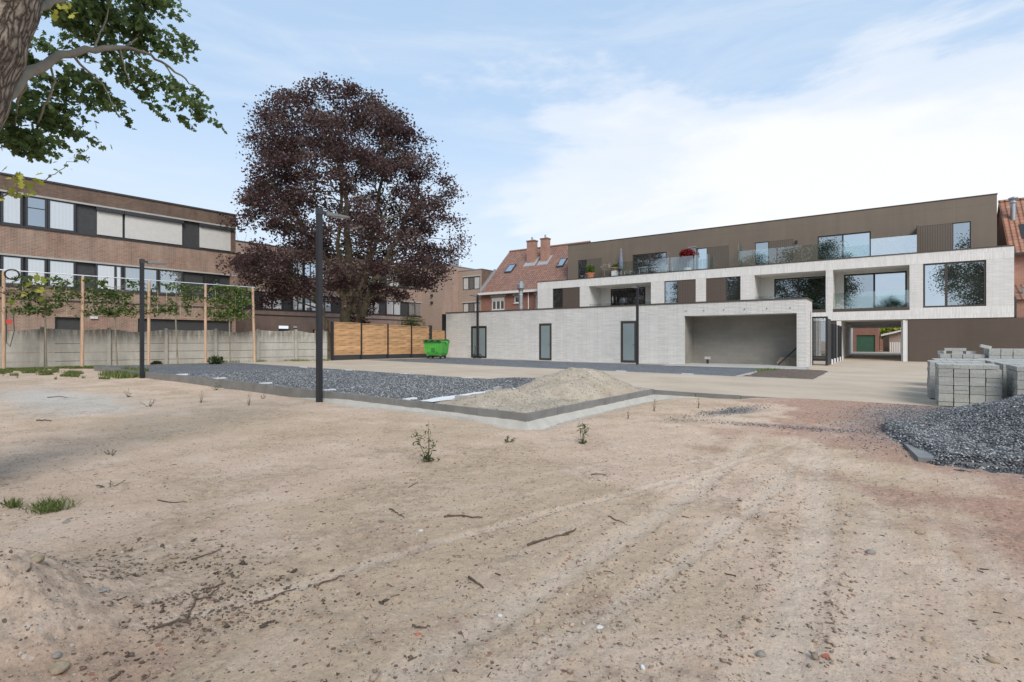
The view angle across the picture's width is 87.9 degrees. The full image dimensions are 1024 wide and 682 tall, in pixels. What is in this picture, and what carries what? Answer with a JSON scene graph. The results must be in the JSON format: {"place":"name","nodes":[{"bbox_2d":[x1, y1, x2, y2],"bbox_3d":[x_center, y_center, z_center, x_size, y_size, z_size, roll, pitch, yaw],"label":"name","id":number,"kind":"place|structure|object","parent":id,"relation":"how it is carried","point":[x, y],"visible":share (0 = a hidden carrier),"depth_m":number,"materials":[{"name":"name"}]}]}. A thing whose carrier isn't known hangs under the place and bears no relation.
{"place":"outdoors","nodes":[
{"label":"outdoors","id":0,"kind":"place"},
{"bbox_2d":[0,356,1023,681],"bbox_3d":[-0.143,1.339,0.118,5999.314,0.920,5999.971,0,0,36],"label":"ground","id":1,"kind":"structure","parent":0,"point":[90,400],"depth_m":3.35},
{"bbox_2d":[2,270,5,368],"bbox_3d":[-19.047,-0.721,19.900,0.120,3.842,0.120,0,0,36],"label":"timber post","id":2,"kind":"object","parent":1,"relation":"on","point":[3,325],"visible":0.81,"depth_m":19.86,"materials":[{"name":"wood"}]},
{"bbox_2d":[4,269,19,346],"bbox_3d":[-18.810,-1.248,19.979,0.458,2.934,0.070,0,0,-38],"label":"cable coil","id":3,"kind":"object","parent":2,"relation":"hanging from","point":[10,321],"visible":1,"depth_m":19.93,"materials":[{"name":"plastic"}]},
{"bbox_2d":[0,269,254,287],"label":"steel rail","id":4,"kind":"object","parent":2,"relation":"attached to","point":[123,278],"visible":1,"depth_m":22.07,"materials":[{"name":"metal"}]},
{"bbox_2d":[0,494,28,508],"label":"grass tuft","id":5,"kind":"object","parent":1,"relation":"on","point":[10,504],"visible":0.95,"depth_m":4.07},
{"bbox_2d":[0,273,89,367],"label":"trained tree","id":6,"kind":"object","parent":1,"relation":"on","point":[29,308],"visible":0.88,"depth_m":20.64,"materials":[{"name":"green plant"}]},
{"bbox_2d":[13,494,86,514],"bbox_3d":[-3.525,1.243,4.044,0.392,0.104,0.367,0,0,6],"label":"grass tuft","id":7,"kind":"object","parent":1,"relation":"on","point":[51,504],"visible":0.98,"depth_m":4.03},
{"bbox_2d":[48,660,69,674],"bbox_3d":[-1.691,1.219,1.982,0.065,0.030,0.078,0,0,-32],"label":"stone","id":8,"kind":"object","parent":1,"relation":"on","point":[59,667],"visible":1,"depth_m":1.97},
{"bbox_2d":[0,365,137,379],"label":"grass","id":9,"kind":"structure","parent":1,"relation":"on","point":[54,369],"depth_m":18.30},
{"bbox_2d":[80,276,84,366],"bbox_3d":[-17.249,-0.703,21.317,0.122,3.817,0.142,0,0,36],"label":"timber post","id":10,"kind":"object","parent":1,"relation":"on","point":[82,325],"visible":0.81,"depth_m":21.27,"materials":[{"name":"wood"}]},
{"bbox_2d":[70,276,155,365],"bbox_3d":[-16.431,-0.746,21.953,2.866,3.819,1.292,0,0,-42],"label":"trained tree","id":11,"kind":"object","parent":1,"relation":"on","point":[112,296],"visible":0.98,"depth_m":21.90,"materials":[{"name":"green plant"}]},
{"bbox_2d":[0,0,226,304],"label":"oak tree","id":12,"kind":"object","parent":1,"relation":"on","point":[20,65],"visible":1,"depth_m":5.62,"materials":[{"name":"green plant"}]},
{"bbox_2d":[0,172,236,362],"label":"brick flats","id":13,"kind":"structure","parent":1,"relation":"on","point":[54,227],"depth_m":28.32,"materials":[{"name":"brick"}]},
{"bbox_2d":[0,191,22,225],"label":"window","id":14,"kind":"structure","parent":13,"relation":"in","point":[11,209],"depth_m":25.34,"materials":[{"name":"glass"}]},
{"bbox_2d":[0,255,22,284],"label":"window","id":15,"kind":"structure","parent":13,"relation":"in","point":[7,262],"depth_m":25.34,"materials":[{"name":"glass"}]},
{"bbox_2d":[25,195,46,228],"bbox_3d":[-23.345,-6.309,26.057,0.110,1.534,0.806,0,0,39],"label":"window","id":16,"kind":"structure","parent":13,"relation":"in","point":[35,207],"depth_m":26.02,"materials":[{"name":"glass"}]},
{"bbox_2d":[25,257,46,284],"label":"window","id":17,"kind":"structure","parent":13,"relation":"in","point":[31,264],"depth_m":26.01,"materials":[{"name":"glass"}]},
{"bbox_2d":[47,199,75,232],"bbox_3d":[-22.735,-6.309,26.808,0.110,1.534,1.094,0,0,39],"label":"window","id":18,"kind":"structure","parent":13,"relation":"in","point":[61,215],"depth_m":26.78,"materials":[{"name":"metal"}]},
{"bbox_2d":[47,259,75,287],"bbox_3d":[-22.735,-3.382,26.808,0.110,1.406,1.094,0,0,39],"label":"window","id":19,"kind":"structure","parent":13,"relation":"in","point":[53,266],"depth_m":26.80,"materials":[{"name":"glass"}]},
{"bbox_2d":[95,263,122,290],"bbox_3d":[-21.497,-3.382,28.329,0.114,1.406,1.181,0,0,39],"label":"window","id":20,"kind":"structure","parent":13,"relation":"in","point":[105,270],"depth_m":28.35,"materials":[{"name":"glass"}]},
{"bbox_2d":[123,266,139,291],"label":"window","id":21,"kind":"structure","parent":13,"relation":"in","point":[128,272],"depth_m":29.07,"materials":[{"name":"glass"}]},
{"bbox_2d":[144,268,157,293],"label":"window","id":22,"kind":"structure","parent":13,"relation":"in","point":[150,274],"depth_m":29.82,"materials":[{"name":"glass"}]},
{"bbox_2d":[158,269,182,294],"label":"window","id":23,"kind":"structure","parent":13,"relation":"in","point":[164,275],"depth_m":30.48,"materials":[{"name":"glass"}]},
{"bbox_2d":[203,275,218,296],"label":"window","id":24,"kind":"structure","parent":13,"relation":"in","point":[207,279],"depth_m":32.22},
{"bbox_2d":[97,366,148,378],"bbox_3d":[-12.848,1.003,17.574,1.874,0.396,0.973,0,0,36],"label":"grass tuft","id":25,"kind":"object","parent":1,"relation":"on","point":[116,374],"visible":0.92,"depth_m":17.36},
{"bbox_2d":[147,280,150,364],"bbox_3d":[-15.517,-0.682,22.678,0.120,3.800,0.133,0,0,36],"label":"timber post","id":26,"kind":"object","parent":1,"relation":"on","point":[148,319],"visible":0.81,"depth_m":22.63,"materials":[{"name":"wood"}]},
{"bbox_2d":[139,259,167,377],"bbox_3d":[-11.659,-0.615,17.261,0.200,4.016,0.758,0,0,36],"label":"lamp post","id":27,"kind":"object","parent":1,"relation":"on","point":[142,262],"visible":0.91,"depth_m":16.97,"materials":[{"name":"metal"}]},
{"bbox_2d":[0,327,326,367],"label":"concrete wall","id":28,"kind":"structure","parent":1,"relation":"on","point":[26,348],"depth_m":23.58,"materials":[{"name":"concrete"}]},
{"bbox_2d":[1,358,329,368],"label":"wall weeds","id":29,"kind":"object","parent":1,"relation":"on","point":[301,360],"depth_m":25.99,"materials":[{"name":"green plant"}]},
{"bbox_2d":[135,282,213,363],"bbox_3d":[-14.831,-0.700,23.419,2.960,3.750,1.174,0,0,-35],"label":"trained tree","id":30,"kind":"object","parent":1,"relation":"on","point":[172,308],"visible":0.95,"depth_m":23.37,"materials":[{"name":"green plant"}]},
{"bbox_2d":[19,282,242,320],"bbox_3d":[-15.590,-1.668,22.701,8.071,1.444,0.044,0,0,-38],"label":"cane trellis","id":31,"kind":"object","parent":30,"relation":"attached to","point":[123,315],"visible":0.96,"depth_m":21.95,"materials":[{"name":"brown wood"}]},
{"bbox_2d":[153,582,225,629],"bbox_3d":[-1.492,1.244,2.515,0.133,0.027,0.466,0,0,-2],"label":"fallen twig","id":32,"kind":"object","parent":1,"relation":"on","point":[176,620],"visible":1,"depth_m":2.44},
{"bbox_2d":[204,284,206,362],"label":"timber post","id":33,"kind":"object","parent":1,"relation":"on","point":[205,326],"visible":0.81,"depth_m":23.94,"materials":[{"name":"wood"}]},
{"bbox_2d":[0,508,447,681],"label":"dark debris","id":34,"kind":"object","parent":1,"relation":"on","point":[262,625],"visible":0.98,"depth_m":2.58,"materials":[{"name":"soil"}]},
{"bbox_2d":[203,283,254,361],"bbox_3d":[-13.123,-0.739,24.652,1.307,3.850,2.106,0,0,36],"label":"trained tree","id":35,"kind":"object","parent":1,"relation":"on","point":[231,310],"visible":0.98,"depth_m":24.62,"materials":[{"name":"green plant"}]},
{"bbox_2d":[251,288,255,363],"bbox_3d":[-12.267,-0.643,25.227,0.206,3.770,0.124,0,0,-43],"label":"timber post","id":36,"kind":"object","parent":1,"relation":"on","point":[253,332],"visible":0.81,"depth_m":25.18,"materials":[{"name":"wood"}]},
{"bbox_2d":[94,366,527,421],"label":"kerb","id":37,"kind":"structure","parent":1,"relation":"on","point":[294,392],"depth_m":11.81,"materials":[{"name":"grey concrete"}]},
{"bbox_2d":[108,363,533,400],"bbox_3d":[-7.121,1.057,17.035,16.750,0.187,5.250,0,0,36],"label":"gravel bay","id":38,"kind":"object","parent":1,"relation":"on","point":[198,368],"visible":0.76,"depth_m":18.06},
{"bbox_2d":[207,355,223,363],"bbox_3d":[-12.731,0.827,22.822,0.701,0.450,0.670,0,0,36],"label":"bramble","id":39,"kind":"object","parent":38,"relation":"on","point":[214,359],"visible":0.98,"depth_m":22.70,"materials":[{"name":"green plant"}]},
{"bbox_2d":[184,368,535,400],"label":"bay stones","id":40,"kind":"object","parent":38,"relation":"on","point":[380,386],"visible":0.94,"depth_m":14.01,"materials":[{"name":"gravel"}]},
{"bbox_2d":[236,240,421,357],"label":"pink brick flats","id":41,"kind":"structure","parent":1,"relation":"on","point":[292,316],"depth_m":44.40,"materials":[{"name":"brick"}]},
{"bbox_2d":[292,295,302,310],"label":"window","id":42,"kind":"structure","parent":41,"relation":"in","point":[299,307],"depth_m":43.86,"materials":[{"name":"glass"}]},
{"bbox_2d":[304,295,315,311],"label":"window","id":43,"kind":"structure","parent":41,"relation":"in","point":[306,308],"depth_m":44.70,"materials":[{"name":"glass"}]},
{"bbox_2d":[304,262,315,278],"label":"window","id":44,"kind":"structure","parent":41,"relation":"in","point":[310,269],"depth_m":44.72,"materials":[{"name":"glass"}]},
{"bbox_2d":[386,301,400,315],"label":"window","id":45,"kind":"structure","parent":41,"relation":"in","point":[391,308],"depth_m":51.53,"materials":[{"name":"glass"}]},
{"bbox_2d":[408,302,420,315],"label":"window","id":46,"kind":"structure","parent":41,"relation":"in","point":[413,308],"depth_m":53.61,"materials":[{"name":"glass"}]},
{"bbox_2d":[315,207,349,401],"bbox_3d":[-3.914,-0.628,11.561,0.200,4.398,0.758,0,0,36],"label":"lamp post","id":47,"kind":"object","parent":1,"relation":"on","point":[319,212],"visible":0.91,"depth_m":11.27,"materials":[{"name":"metal"}]},
{"bbox_2d":[215,72,476,358],"bbox_3d":[-10.653,-7.534,34.158,15.118,17.322,14.449,0,0,36],"label":"purple maple","id":48,"kind":"object","parent":1,"relation":"on","point":[285,153],"visible":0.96,"depth_m":31.13,"materials":[{"name":"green plant"}]},
{"bbox_2d":[331,322,445,360],"bbox_3d":[-7.046,0.138,32.195,0.140,2.324,9.786,0,0,30],"label":"timber fence","id":49,"kind":"object","parent":1,"relation":"on","point":[348,339],"visible":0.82,"depth_m":30.98,"materials":[{"name":"wood"}]},
{"bbox_2d":[397,314,425,326],"bbox_3d":[-7.026,-0.417,37.025,2.101,3.034,2.030,0,0,36],"label":"shrub","id":50,"kind":"object","parent":1,"relation":"on","point":[412,321],"visible":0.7,"depth_m":36.76,"materials":[{"name":"green plant"}]},
{"bbox_2d":[301,398,528,429],"bbox_3d":[-2.922,1.443,10.460,8.043,0.455,0.380,0,0,36],"label":"kerb footing","id":51,"kind":"object","parent":1,"relation":"on","point":[514,424],"visible":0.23,"depth_m":9.54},
{"bbox_2d":[411,424,439,461],"bbox_3d":[-0.885,1.065,5.501,0.322,0.448,0.304,0,0,28],"label":"weed","id":52,"kind":"object","parent":1,"relation":"on","point":[428,457],"visible":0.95,"depth_m":5.51,"materials":[{"name":"green plant"}]},
{"bbox_2d":[422,258,493,331],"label":"tan brick block","id":53,"kind":"structure","parent":1,"relation":"on","point":[464,283],"depth_m":53.69,"materials":[{"name":"brick"}]},
{"bbox_2d":[463,276,479,289],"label":"window","id":54,"kind":"structure","parent":53,"relation":"in","point":[469,283],"depth_m":53.76,"materials":[{"name":"glass"}]},
{"bbox_2d":[463,302,479,311],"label":"window","id":55,"kind":"structure","parent":53,"relation":"in","point":[467,307],"depth_m":53.91,"materials":[{"name":"glass"}]},
{"bbox_2d":[421,388,515,401],"bbox_3d":[-0.232,1.131,12.042,0.529,0.026,5.154,0,0,32],"label":"geotextile","id":56,"kind":"object","parent":1,"relation":"on","point":[441,398],"visible":0.3,"depth_m":10.43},
{"bbox_2d":[469,295,478,357],"bbox_3d":[-2.401,-0.833,33.939,0.200,4.282,0.768,0,0,36],"label":"lamp post","id":57,"kind":"object","parent":1,"relation":"on","point":[477,323],"visible":0.92,"depth_m":34.18,"materials":[{"name":"metal"}]},
{"bbox_2d":[0,400,1022,681],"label":"twig litter","id":58,"kind":"object","parent":1,"relation":"on","point":[498,574],"visible":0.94,"depth_m":2.79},
{"bbox_2d":[0,398,1023,681],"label":"soil crumbs","id":59,"kind":"object","parent":1,"relation":"on","point":[374,676],"visible":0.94,"depth_m":2.68,"materials":[{"name":"soil"}]},
{"bbox_2d":[478,235,590,310],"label":"tiled roof house","id":60,"kind":"structure","parent":1,"relation":"on","point":[532,265],"depth_m":51.89,"materials":[{"name":"red brick"}]},
{"bbox_2d":[492,300,503,309],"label":"window","id":61,"kind":"structure","parent":60,"relation":"in","point":[498,304],"depth_m":51.67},
{"bbox_2d":[527,528,576,545],"bbox_3d":[0.271,1.251,3.396,0.439,0.021,0.042,0,0,-40],"label":"fallen twig","id":62,"kind":"object","parent":1,"relation":"on","point":[539,540],"visible":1,"depth_m":3.37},
{"bbox_2d":[528,389,653,421],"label":"kerb","id":63,"kind":"structure","parent":1,"relation":"on","point":[544,413],"depth_m":9.98,"materials":[{"name":"grey concrete"}]},
{"bbox_2d":[527,395,656,429],"bbox_3d":[1.915,1.467,10.420,0.401,0.389,5.743,0,0,36],"label":"kerb footing","id":64,"kind":"object","parent":1,"relation":"on","point":[541,423],"visible":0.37,"depth_m":9.74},
{"bbox_2d":[442,297,812,367],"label":"outbuilding","id":65,"kind":"structure","parent":1,"relation":"on","point":[761,332],"depth_m":28.10,"materials":[{"name":"grey brick"}]},
{"bbox_2d":[471,326,486,357],"bbox_3d":[-2.164,0.090,34.845,1.323,2.140,0.060,0,0,36],"label":"door","id":66,"kind":"structure","parent":65,"relation":"in","point":[482,329],"depth_m":34.75,"materials":[{"name":"clear glass"}]},
{"bbox_2d":[517,281,524,308],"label":"metal flue","id":67,"kind":"object","parent":65,"relation":"on","point":[520,286],"visible":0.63,"depth_m":40.02,"materials":[{"name":"metal"}]},
{"bbox_2d":[539,323,551,359],"bbox_3d":[2.010,0.070,31.844,0.887,2.260,0.060,0,0,36],"label":"door","id":68,"kind":"structure","parent":65,"relation":"in","point":[545,329],"depth_m":31.82,"materials":[{"name":"clear glass"}]},
{"bbox_2d":[621,321,635,362],"bbox_3d":[6.322,0.065,28.745,0.927,2.310,0.060,0,0,36],"label":"door","id":69,"kind":"structure","parent":65,"relation":"in","point":[628,328],"depth_m":28.73,"materials":[{"name":"clear glass"}]},
{"bbox_2d":[407,471,858,681],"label":"rut clods","id":70,"kind":"object","parent":1,"relation":"on","point":[814,655],"visible":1,"depth_m":2.67,"materials":[{"name":"soil"}]},
{"bbox_2d":[654,394,703,399],"bbox_3d":[4.062,1.479,12.203,1.850,0.377,0.381,0,0,36],"label":"kerb footing","id":71,"kind":"object","parent":1,"relation":"on","point":[660,397],"visible":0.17,"depth_m":12.61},
{"bbox_2d":[654,390,773,398],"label":"kerb","id":72,"kind":"structure","parent":1,"relation":"on","point":[692,394],"depth_m":12.18,"materials":[{"name":"grey concrete"}]},
{"bbox_2d":[538,193,1023,361],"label":"apartment building","id":73,"kind":"structure","parent":1,"relation":"on","point":[931,279],"depth_m":34.81,"materials":[{"name":"white brick"}]},
{"bbox_2d":[553,288,562,307],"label":"window","id":74,"kind":"structure","parent":73,"relation":"in","point":[557,293],"depth_m":46.44,"materials":[{"name":"clear glass"}]},
{"bbox_2d":[578,260,586,277],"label":"window","id":75,"kind":"structure","parent":73,"relation":"in","point":[582,264],"depth_m":46.61,"materials":[{"name":"clear glass"}]},
{"bbox_2d":[611,287,644,304],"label":"sliding window","id":76,"kind":"structure","parent":73,"relation":"in","point":[623,296],"depth_m":45.05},
{"bbox_2d":[633,252,666,273],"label":"window","id":77,"kind":"structure","parent":73,"relation":"in","point":[651,259],"depth_m":43.06,"materials":[{"name":"clear glass"}]},
{"bbox_2d":[664,280,677,302],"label":"window","id":78,"kind":"structure","parent":73,"relation":"in","point":[670,287],"depth_m":40.59,"materials":[{"name":"clear glass"}]},
{"bbox_2d":[678,248,695,269],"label":"parasol","id":79,"kind":"object","parent":73,"relation":"on","point":[685,254],"visible":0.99,"depth_m":40.58,"materials":[{"name":"fabric"}]},
{"bbox_2d":[697,248,706,268],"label":"window","id":80,"kind":"structure","parent":73,"relation":"in","point":[701,252],"depth_m":40.59,"materials":[{"name":"clear glass"}]},
{"bbox_2d":[726,276,740,300],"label":"window","id":81,"kind":"structure","parent":73,"relation":"in","point":[733,284],"depth_m":37.97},
{"bbox_2d":[755,241,768,264],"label":"window","id":82,"kind":"structure","parent":73,"relation":"in","point":[761,248],"depth_m":38.13,"materials":[{"name":"clear glass"}]},
{"bbox_2d":[774,276,824,309],"bbox_3d":[20.269,-3.240,37.467,3.198,2.480,0.054,0,0,36],"label":"sliding window","id":83,"kind":"structure","parent":73,"relation":"in","point":[813,288],"depth_m":37.28,"materials":[{"name":"clear glass"}]},
{"bbox_2d":[818,231,870,259],"bbox_3d":[22.017,-6.125,35.250,3.003,1.950,0.054,0,0,36],"label":"window","id":84,"kind":"structure","parent":73,"relation":"in","point":[851,244],"depth_m":35.22,"materials":[{"name":"clear glass"}]},
{"bbox_2d":[844,271,906,308],"bbox_3d":[23.831,-3.240,34.906,3.417,2.480,0.054,0,0,36],"label":"sliding window","id":85,"kind":"structure","parent":73,"relation":"in","point":[882,289],"depth_m":34.87,"materials":[{"name":"clear glass"}]},
{"bbox_2d":[923,260,985,307],"bbox_3d":[25.692,-3.290,30.884,2.829,2.620,0.054,0,0,36],"label":"window","id":86,"kind":"structure","parent":73,"relation":"in","point":[961,283],"depth_m":30.85,"materials":[{"name":"clear glass"}]},
{"bbox_2d":[952,221,970,248],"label":"window","id":87,"kind":"structure","parent":73,"relation":"in","point":[961,231],"depth_m":31.74,"materials":[{"name":"clear glass"}]},
{"bbox_2d":[663,402,947,456],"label":"spilled gravel","id":88,"kind":"structure","parent":1,"relation":"on","point":[830,431],"depth_m":8.46,"materials":[{"name":"stone"}]},
{"bbox_2d":[884,393,1023,473],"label":"heap stones","id":89,"kind":"object","parent":1,"relation":"on","point":[937,432],"visible":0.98,"depth_m":6.45,"materials":[{"name":"gravel"}]},
{"bbox_2d":[885,400,1023,477],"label":"gravel heap","id":90,"kind":"object","parent":1,"relation":"on","point":[988,469],"visible":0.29,"depth_m":5.35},
{"bbox_2d":[904,443,1007,467],"bbox_3d":[5.836,1.242,4.949,3.500,0.066,0.950,0,0,36],"label":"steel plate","id":91,"kind":"object","parent":1,"relation":"on","point":[919,455],"visible":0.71,"depth_m":5.66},
{"bbox_2d":[927,344,1023,405],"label":"paving blocks","id":92,"kind":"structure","parent":1,"relation":"on","point":[1001,358],"depth_m":12.55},
{"bbox_2d":[997,197,1023,297],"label":"brick house","id":93,"kind":"structure","parent":1,"relation":"on","point":[1010,220],"depth_m":32.50,"materials":[{"name":"orange tile"}]},
{"bbox_2d":[1012,284,1023,317],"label":"lean to","id":94,"kind":"object","parent":93,"relation":"attached to","point":[1019,292],"visible":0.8,"depth_m":29.54,"materials":[{"name":"orange brick"}]},
{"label":"bay edging","id":95,"kind":"structure","parent":1,"relation":"on","visible":0},
{"bbox_2d":[421,367,648,412],"bbox_3d":[0.788,0.921,11.718,2.800,0.630,5.850,0,0,36],"label":"sand heap","id":96,"kind":"object","parent":95,"relation":"on","point":[554,392],"visible":0.81,"depth_m":10.78,"materials":[{"name":"sand"}]},
{"bbox_2d":[422,367,644,411],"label":"sand clods","id":97,"kind":"object","parent":96,"relation":"on","point":[544,392],"visible":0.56,"depth_m":10.36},
{"bbox_2d":[0,0,1023,328],"label":"sky","id":98,"kind":"structure","parent":0,"point":[564,121],"materials":[{"name":"blue"}]},
{"bbox_2d":[240,356,953,406],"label":"driveway","id":99,"kind":"structure","parent":0,"point":[896,382],"depth_m":16.75,"materials":[{"name":"concrete"}]},
{"bbox_2d":[373,360,734,376],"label":"kerb","id":100,"kind":"structure","parent":99,"relation":"on","point":[554,368],"depth_m":21.91,"materials":[{"name":"concrete"}]},
{"bbox_2d":[376,358,762,375],"bbox_3d":[1.736,1.107,26.185,19.050,0.164,6.850,0,0,36],"label":"gravel strip","id":101,"kind":"object","parent":99,"relation":"on","point":[726,371],"visible":0.96,"depth_m":24.33,"materials":[{"name":"gravel"}]},
{"bbox_2d":[423,339,449,358],"bbox_3d":[-4.641,0.479,32.562,1.500,1.173,1.160,0,0,20],"label":"waste container","id":102,"kind":"object","parent":101,"relation":"on","point":[439,347],"visible":0.99,"depth_m":32.20,"materials":[{"name":"green plastic"}]},
{"bbox_2d":[630,286,638,363],"bbox_3d":[6.142,-0.652,26.539,0.200,4.248,0.768,0,0,36],"label":"lamp post","id":103,"kind":"object","parent":99,"relation":"on","point":[637,324],"visible":0.91,"depth_m":26.77,"materials":[{"name":"metal"}]},
{"bbox_2d":[744,369,827,378],"bbox_3d":[10.041,1.156,19.322,2.150,0.168,5.300,0,0,36],"label":"soil bed","id":104,"kind":"object","parent":99,"relation":"on","point":[798,373],"visible":0.87,"depth_m":18.44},
{"bbox_2d":[812,316,830,365],"bbox_3d":[15.555,0.025,26.744,0.739,2.450,1.610,0,0,36],"label":"entrance screen","id":105,"kind":"object","parent":99,"relation":"on","point":[828,343],"visible":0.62,"depth_m":26.19,"materials":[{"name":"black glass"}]},
{"bbox_2d":[831,324,835,362],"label":"gate post","id":106,"kind":"object","parent":99,"relation":"on","point":[832,343],"visible":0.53,"depth_m":29.16,"materials":[{"name":"black metal"}]},
{"bbox_2d":[834,325,838,361],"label":"gate post","id":107,"kind":"object","parent":99,"relation":"on","point":[835,342],"visible":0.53,"depth_m":30.62,"materials":[{"name":"black"}]},
{"bbox_2d":[447,357,806,367],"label":"pavement","id":108,"kind":"structure","parent":0,"point":[630,363],"depth_m":27.77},
{"bbox_2d":[660,365,808,369],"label":"pavement slab","id":109,"kind":"structure","parent":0,"point":[735,366],"depth_m":24.10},
{"bbox_2d":[777,357,796,365],"bbox_3d":[13.014,0.965,25.061,0.900,0.370,0.190,0,0,36],"label":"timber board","id":110,"kind":"object","parent":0,"point":[790,361],"visible":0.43,"depth_m":25.01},
{"bbox_2d":[843,350,900,360],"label":"passage floor","id":111,"kind":"structure","parent":0,"point":[880,355],"depth_m":37.90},
{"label":"back yard","id":112,"kind":"structure","parent":0,"visible":0},
{"bbox_2d":[853,328,879,351],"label":"brick garage","id":113,"kind":"structure","parent":112,"relation":"on","point":[866,339],"depth_m":49.19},
{"bbox_2d":[856,335,874,351],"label":"door","id":114,"kind":"structure","parent":113,"relation":"in","point":[864,343],"depth_m":49.23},
{"bbox_2d":[881,330,900,351],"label":"brick shed","id":115,"kind":"structure","parent":112,"relation":"on","point":[893,337],"depth_m":49.56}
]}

